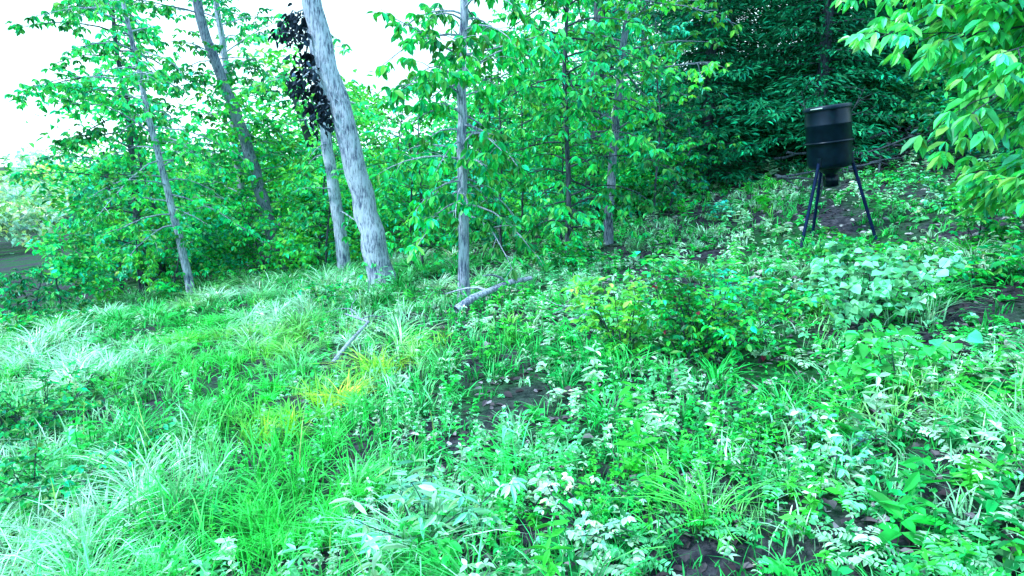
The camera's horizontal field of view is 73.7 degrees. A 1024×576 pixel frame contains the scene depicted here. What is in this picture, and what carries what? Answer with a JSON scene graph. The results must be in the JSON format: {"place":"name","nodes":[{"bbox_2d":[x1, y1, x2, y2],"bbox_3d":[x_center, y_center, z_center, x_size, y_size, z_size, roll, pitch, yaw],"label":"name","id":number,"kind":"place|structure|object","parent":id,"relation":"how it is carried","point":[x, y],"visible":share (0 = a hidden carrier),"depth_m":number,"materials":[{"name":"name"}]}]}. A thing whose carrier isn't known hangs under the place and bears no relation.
{"place":"outdoors","nodes":[
{"label":"outdoors","id":0,"kind":"place"},
{"bbox_2d":[0,0,852,166],"label":"sky","id":1,"kind":"structure","parent":0,"point":[23,58],"materials":[{"name":"white"}]},
{"bbox_2d":[0,23,1023,575],"bbox_3d":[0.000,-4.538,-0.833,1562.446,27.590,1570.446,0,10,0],"label":"ground","id":2,"kind":"structure","parent":0,"point":[20,257],"depth_m":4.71,"materials":[{"name":"green plant"}]},
{"bbox_2d":[0,288,18,309],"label":"sapling","id":3,"kind":"object","parent":2,"relation":"on","point":[3,301],"visible":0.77,"depth_m":12.73,"materials":[{"name":"green plant"}]},
{"bbox_2d":[0,258,94,319],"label":"sapling","id":4,"kind":"object","parent":2,"relation":"on","point":[16,286],"visible":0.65,"depth_m":13.13,"materials":[{"name":"green plant"}]},
{"bbox_2d":[0,306,97,336],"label":"bramble bush","id":5,"kind":"object","parent":2,"relation":"on","point":[27,323],"visible":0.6,"depth_m":10.87,"materials":[{"name":"green plant"}]},
{"bbox_2d":[0,241,108,323],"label":"sapling","id":6,"kind":"object","parent":2,"relation":"on","point":[54,290],"visible":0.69,"depth_m":12.46,"materials":[{"name":"green plant"}]},
{"bbox_2d":[0,352,155,447],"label":"bramble bush","id":7,"kind":"object","parent":2,"relation":"on","point":[41,418],"visible":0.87,"depth_m":5.64,"materials":[{"name":"green plant"}]},
{"bbox_2d":[0,420,174,524],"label":"bramble bush","id":8,"kind":"object","parent":2,"relation":"on","point":[10,493],"visible":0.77,"depth_m":3.96,"materials":[{"name":"green plant"}]},
{"bbox_2d":[4,0,209,292],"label":"maple tree","id":9,"kind":"object","parent":2,"relation":"on","point":[93,134],"visible":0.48,"depth_m":13.79,"materials":[{"name":"green plant"}]},
{"bbox_2d":[40,148,177,290],"bbox_3d":[-9.124,-1.483,15.704,2.887,3.446,2.579,0,10,0],"label":"maple tree","id":10,"kind":"object","parent":2,"relation":"on","point":[89,189],"visible":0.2,"depth_m":15.47,"materials":[{"name":"green plant"}]},
{"bbox_2d":[0,133,273,253],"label":"distant woods","id":11,"kind":"object","parent":2,"relation":"on","point":[22,207],"visible":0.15,"depth_m":54.93,"materials":[{"name":"green plant"}]},
{"bbox_2d":[91,199,197,304],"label":"sapling","id":12,"kind":"object","parent":2,"relation":"on","point":[138,277],"visible":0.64,"depth_m":13.09,"materials":[{"name":"green plant"}]},
{"bbox_2d":[13,0,279,294],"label":"maple tree","id":13,"kind":"object","parent":2,"relation":"on","point":[139,78],"visible":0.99,"depth_m":12.19,"materials":[{"name":"green plant"}]},
{"bbox_2d":[126,232,225,302],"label":"sapling","id":14,"kind":"object","parent":2,"relation":"on","point":[161,286],"visible":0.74,"depth_m":12.99,"materials":[{"name":"green plant"}]},
{"bbox_2d":[125,0,315,270],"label":"oak tree","id":15,"kind":"object","parent":2,"relation":"on","point":[225,82],"visible":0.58,"depth_m":15.23,"materials":[{"name":"green plant"}]},
{"bbox_2d":[128,0,319,265],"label":"oak tree","id":16,"kind":"object","parent":2,"relation":"on","point":[219,21],"visible":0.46,"depth_m":16.35,"materials":[{"name":"green plant"}]},
{"bbox_2d":[197,197,298,280],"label":"sapling","id":17,"kind":"object","parent":2,"relation":"on","point":[265,226],"visible":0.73,"depth_m":13.44,"materials":[{"name":"green plant"}]},
{"bbox_2d":[241,9,377,272],"bbox_3d":[-4.043,-4.505,11.591,3.308,9.170,3.359,-9,14,-40],"label":"oak tree","id":18,"kind":"object","parent":2,"relation":"on","point":[340,227],"visible":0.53,"depth_m":12.13,"materials":[{"name":"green plant"}]},
{"bbox_2d":[248,62,402,273],"bbox_3d":[-3.684,-2.334,14.024,2.966,4.370,2.909,0,10,0],"label":"sapling","id":19,"kind":"object","parent":2,"relation":"on","point":[261,89],"visible":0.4,"depth_m":13.61,"materials":[{"name":"green plant"}]},
{"bbox_2d":[269,150,383,282],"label":"sapling","id":20,"kind":"object","parent":2,"relation":"on","point":[308,220],"visible":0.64,"depth_m":12.68,"materials":[{"name":"green plant"}]},
{"bbox_2d":[290,281,362,313],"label":"bramble bush","id":21,"kind":"object","parent":2,"relation":"on","point":[312,284],"visible":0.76,"depth_m":9.43,"materials":[{"name":"green plant"}]},
{"bbox_2d":[281,0,395,290],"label":"oak tree","id":22,"kind":"object","parent":2,"relation":"on","point":[374,249],"visible":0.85,"depth_m":9.95,"materials":[{"name":"grey plant"}]},
{"bbox_2d":[267,3,337,141],"bbox_3d":[-2.972,-3.102,9.856,1.006,1.971,0.861,-4,11,-21],"label":"dead leaf clump","id":23,"kind":"object","parent":22,"relation":"attached to","point":[291,19],"visible":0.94,"depth_m":9.79,"materials":[{"name":"black plant"}]},
{"bbox_2d":[325,294,392,364],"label":"fallen branch","id":24,"kind":"object","parent":2,"relation":"on","point":[347,344],"visible":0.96,"depth_m":6.40,"materials":[{"name":"grey wood"}]},
{"bbox_2d":[329,81,452,259],"bbox_3d":[-2.368,-2.253,14.061,2.370,3.733,2.539,5,11,25],"label":"sapling","id":25,"kind":"object","parent":2,"relation":"on","point":[355,247],"visible":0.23,"depth_m":14.01,"materials":[{"name":"green plant"}]},
{"bbox_2d":[355,119,457,284],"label":"sapling","id":26,"kind":"object","parent":2,"relation":"on","point":[386,199],"visible":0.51,"depth_m":10.97,"materials":[{"name":"green plant"}]},
{"bbox_2d":[353,98,492,276],"bbox_3d":[-1.576,-1.583,11.332,2.571,3.031,2.130,-10,14,-43],"label":"sapling","id":27,"kind":"object","parent":2,"relation":"on","point":[452,163],"visible":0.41,"depth_m":11.12,"materials":[{"name":"green plant"}]},
{"bbox_2d":[329,454,526,561],"bbox_3d":[-0.415,0.953,2.927,0.773,0.435,0.739,9,14,42],"label":"fern like shrub","id":28,"kind":"object","parent":2,"relation":"on","point":[477,508],"visible":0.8,"depth_m":2.88,"materials":[{"name":"green plant"}]},
{"bbox_2d":[407,115,510,246],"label":"sapling","id":29,"kind":"object","parent":2,"relation":"on","point":[489,216],"visible":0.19,"depth_m":13.43,"materials":[{"name":"green plant"}]},
{"bbox_2d":[366,0,570,297],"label":"hickory tree","id":30,"kind":"object","parent":2,"relation":"on","point":[427,84],"visible":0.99,"depth_m":7.88,"materials":[{"name":"green plant"}]},
{"bbox_2d":[0,0,941,275],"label":"background trees","id":31,"kind":"object","parent":2,"relation":"on","point":[304,134],"visible":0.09,"depth_m":17.20,"materials":[{"name":"green plant"}]},
{"bbox_2d":[445,274,531,312],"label":"fallen branch","id":32,"kind":"object","parent":2,"relation":"on","point":[469,300],"visible":0.93,"depth_m":7.39,"materials":[{"name":"grey wood"}]},
{"bbox_2d":[426,39,581,253],"bbox_3d":[-0.358,-2.376,12.400,3.155,3.803,2.228,4,11,23],"label":"sapling","id":33,"kind":"object","parent":2,"relation":"on","point":[520,119],"visible":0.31,"depth_m":12.21,"materials":[{"name":"green plant"}]},
{"bbox_2d":[0,129,1023,575],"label":"weeds","id":34,"kind":"object","parent":2,"relation":"on","point":[974,471],"visible":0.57,"depth_m":3.44,"materials":[{"name":"green plant"}]},
{"bbox_2d":[0,128,1023,575],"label":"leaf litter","id":35,"kind":"object","parent":2,"relation":"on","point":[734,540],"visible":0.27,"depth_m":4.08,"materials":[{"name":"brown plant"}]},
{"bbox_2d":[436,0,590,241],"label":"sapling","id":36,"kind":"object","parent":2,"relation":"on","point":[502,17],"visible":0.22,"depth_m":13.44,"materials":[{"name":"green plant"}]},
{"bbox_2d":[17,36,1023,313],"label":"forest understory","id":37,"kind":"object","parent":2,"relation":"on","point":[931,112],"visible":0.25,"depth_m":14.02,"materials":[{"name":"green plant"}]},
{"bbox_2d":[507,95,632,239],"bbox_3d":[0.882,-2.134,12.461,2.062,2.911,2.360,-10,14,-43],"label":"sapling","id":38,"kind":"object","parent":2,"relation":"on","point":[562,176],"visible":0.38,"depth_m":12.30,"materials":[{"name":"green plant"}]},
{"bbox_2d":[538,235,610,271],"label":"bramble bush","id":39,"kind":"object","parent":2,"relation":"on","point":[570,260],"visible":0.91,"depth_m":9.34,"materials":[{"name":"green plant"}]},
{"bbox_2d":[473,0,679,255],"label":"hickory tree","id":40,"kind":"object","parent":2,"relation":"on","point":[550,97],"visible":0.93,"depth_m":9.56,"materials":[{"name":"green plant"}]},
{"bbox_2d":[533,472,646,559],"bbox_3d":[0.326,0.934,2.833,0.500,0.356,0.633,5,12,26],"label":"fern like shrub","id":41,"kind":"object","parent":2,"relation":"on","point":[578,532],"visible":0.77,"depth_m":2.69,"materials":[{"name":"green plant"}]},
{"bbox_2d":[545,298,642,320],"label":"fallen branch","id":42,"kind":"object","parent":2,"relation":"on","point":[573,309],"visible":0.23,"depth_m":6.11,"materials":[{"name":"brown plant"}]},
{"bbox_2d":[491,0,697,220],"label":"oak tree","id":43,"kind":"object","parent":2,"relation":"on","point":[652,122],"visible":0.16,"depth_m":14.42,"materials":[{"name":"green plant"}]},
{"bbox_2d":[560,273,668,356],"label":"leafy shrub","id":44,"kind":"object","parent":2,"relation":"on","point":[622,325],"visible":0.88,"depth_m":5.14,"materials":[{"name":"green plant"}]},
{"bbox_2d":[503,0,743,244],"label":"dogwood tree","id":45,"kind":"object","parent":2,"relation":"on","point":[636,101],"visible":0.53,"depth_m":10.41,"materials":[{"name":"green plant"}]},
{"bbox_2d":[573,20,732,226],"bbox_3d":[2.442,-2.921,12.506,2.426,3.842,2.626,-5,12,-27],"label":"sapling","id":46,"kind":"object","parent":2,"relation":"on","point":[678,189],"visible":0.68,"depth_m":12.34,"materials":[{"name":"green plant"}]},
{"bbox_2d":[592,0,733,190],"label":"sapling","id":47,"kind":"object","parent":2,"relation":"on","point":[681,24],"visible":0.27,"depth_m":14.05,"materials":[{"name":"green plant"}]},
{"bbox_2d":[630,125,746,213],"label":"sapling","id":48,"kind":"object","parent":2,"relation":"on","point":[688,146],"visible":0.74,"depth_m":12.93,"materials":[{"name":"green plant"}]},
{"bbox_2d":[606,0,813,189],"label":"cedar tree","id":49,"kind":"object","parent":2,"relation":"on","point":[708,31],"visible":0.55,"depth_m":14.18,"materials":[{"name":"green plant"}]},
{"bbox_2d":[703,200,736,220],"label":"seedling plant","id":50,"kind":"object","parent":2,"relation":"on","point":[715,210],"visible":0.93,"depth_m":10.97,"materials":[{"name":"green plant"}]},
{"bbox_2d":[425,170,1023,439],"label":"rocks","id":51,"kind":"object","parent":2,"relation":"on","point":[852,219],"visible":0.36,"depth_m":8.70,"materials":[{"name":"grey stone"}]},
{"bbox_2d":[626,0,834,166],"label":"cedar tree","id":52,"kind":"object","parent":2,"relation":"on","point":[750,15],"visible":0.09,"depth_m":17.26,"materials":[{"name":"green plant"}]},
{"bbox_2d":[628,248,841,365],"bbox_3d":[1.490,0.126,4.814,1.441,0.867,1.280,0,10,0],"label":"leafy shrub","id":53,"kind":"object","parent":2,"relation":"on","point":[687,320],"visible":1,"depth_m":4.64,"materials":[{"name":"green plant"}]},
{"bbox_2d":[705,268,776,302],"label":"seedling plant","id":54,"kind":"object","parent":2,"relation":"on","point":[708,274],"visible":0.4,"depth_m":6.15,"materials":[{"name":"green plant"}]},
{"bbox_2d":[733,277,812,323],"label":"seedling plant","id":55,"kind":"object","parent":2,"relation":"on","point":[791,292],"visible":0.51,"depth_m":5.65,"materials":[{"name":"green plant"}]},
{"bbox_2d":[775,273,826,316],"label":"seedling plant","id":56,"kind":"object","parent":2,"relation":"on","point":[796,286],"visible":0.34,"depth_m":5.74,"materials":[{"name":"green plant"}]},
{"bbox_2d":[734,403,893,478],"bbox_3d":[1.444,0.704,3.122,0.615,0.273,0.728,-4,11,-20],"label":"fern like shrub","id":57,"kind":"object","parent":2,"relation":"on","point":[798,422],"visible":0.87,"depth_m":3.03,"materials":[{"name":"green plant"}]},
{"bbox_2d":[719,0,915,116],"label":"cedar tree","id":58,"kind":"object","parent":2,"relation":"on","point":[799,41],"visible":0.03,"depth_m":17.81,"materials":[{"name":"green plant"}]},
{"bbox_2d":[700,0,939,166],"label":"cedar tree","id":59,"kind":"object","parent":2,"relation":"on","point":[825,45],"visible":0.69,"depth_m":13.59,"materials":[{"name":"green leaf"},{"name":"dark bark"}]},
{"bbox_2d":[793,87,877,201],"bbox_3d":[5.069,-2.257,10.821,1.248,1.807,0.834,8,13,37],"label":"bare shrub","id":60,"kind":"object","parent":2,"relation":"on","point":[852,114],"visible":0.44,"depth_m":10.78,"materials":[{"name":"green plant"}]},
{"bbox_2d":[795,102,879,258],"bbox_3d":[4.062,-1.391,8.909,1.158,2.000,1.033,-6,12,-30],"label":"deer feeder","id":61,"kind":"object","parent":2,"relation":"on","point":[829,138],"visible":0.98,"depth_m":8.72,"materials":[{"name":"metal"}]},
{"bbox_2d":[771,226,948,270],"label":"leafy shrub","id":62,"kind":"object","parent":2,"relation":"on","point":[809,253],"visible":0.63,"depth_m":6.65,"materials":[{"name":"green plant"}]},
{"bbox_2d":[807,240,966,332],"bbox_3d":[2.824,-0.005,5.185,1.059,0.646,1.569,5,11,24],"label":"redbud shrub","id":63,"kind":"object","parent":2,"relation":"on","point":[876,284],"visible":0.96,"depth_m":5.00,"materials":[{"name":"green plant"}]},
{"bbox_2d":[783,0,991,129],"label":"cedar tree","id":64,"kind":"object","parent":2,"relation":"on","point":[885,55],"visible":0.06,"depth_m":14.86,"materials":[{"name":"green plant"}]},
{"bbox_2d":[774,93,1018,190],"bbox_3d":[7.939,-2.696,12.842,6.173,2.589,3.263,-1,10,-6],"label":"brush pile","id":65,"kind":"object","parent":2,"relation":"on","point":[787,178],"visible":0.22,"depth_m":12.71,"materials":[{"name":"green plant"}]},
{"bbox_2d":[873,168,925,185],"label":"seedling plant","id":66,"kind":"object","parent":2,"relation":"on","point":[890,177],"visible":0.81,"depth_m":11.42,"materials":[{"name":"green plant"}]},
{"bbox_2d":[828,319,982,393],"bbox_3d":[2.166,0.404,3.997,0.760,0.474,0.650,0,10,0],"label":"redbud shrub","id":67,"kind":"object","parent":2,"relation":"on","point":[860,355],"visible":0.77,"depth_m":3.81,"materials":[{"name":"green plant"}]},
{"bbox_2d":[830,0,1023,218],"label":"hickory tree","id":68,"kind":"object","parent":2,"relation":"on","point":[988,27],"visible":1,"depth_m":5.51,"materials":[{"name":"green plant"}]},
{"bbox_2d":[911,185,961,210],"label":"seedling plant","id":69,"kind":"object","parent":2,"relation":"on","point":[926,201],"visible":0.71,"depth_m":9.36,"materials":[{"name":"green plant"}]},
{"bbox_2d":[917,163,994,204],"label":"bramble bush","id":70,"kind":"object","parent":2,"relation":"on","point":[939,188],"visible":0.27,"depth_m":9.54,"materials":[{"name":"green plant"}]},
{"bbox_2d":[895,1,1023,131],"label":"cedar tree","id":71,"kind":"object","parent":2,"relation":"on","point":[994,48],"visible":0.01,"depth_m":13.65,"materials":[{"name":"green plant"}]},
{"bbox_2d":[935,246,1009,293],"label":"seedling plant","id":72,"kind":"object","parent":2,"relation":"on","point":[983,273],"visible":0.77,"depth_m":5.44,"materials":[{"name":"green plant"}]},
{"bbox_2d":[928,188,1023,244],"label":"leafy shrub","id":73,"kind":"object","parent":2,"relation":"on","point":[992,225],"visible":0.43,"depth_m":7.41,"materials":[{"name":"green plant"}]},
{"bbox_2d":[977,147,1000,164],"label":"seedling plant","id":74,"kind":"object","parent":2,"relation":"on","point":[987,158],"visible":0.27,"depth_m":10.92,"materials":[{"name":"green plant"}]},
{"bbox_2d":[982,230,1023,276],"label":"seedling plant","id":75,"kind":"object","parent":2,"relation":"on","point":[1016,252],"visible":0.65,"depth_m":5.52,"materials":[{"name":"green plant"}]},
{"bbox_2d":[992,255,1023,282],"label":"seedling plant","id":76,"kind":"object","parent":2,"relation":"on","point":[1014,259],"visible":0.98,"depth_m":5.10,"materials":[{"name":"green plant"}]}
]}

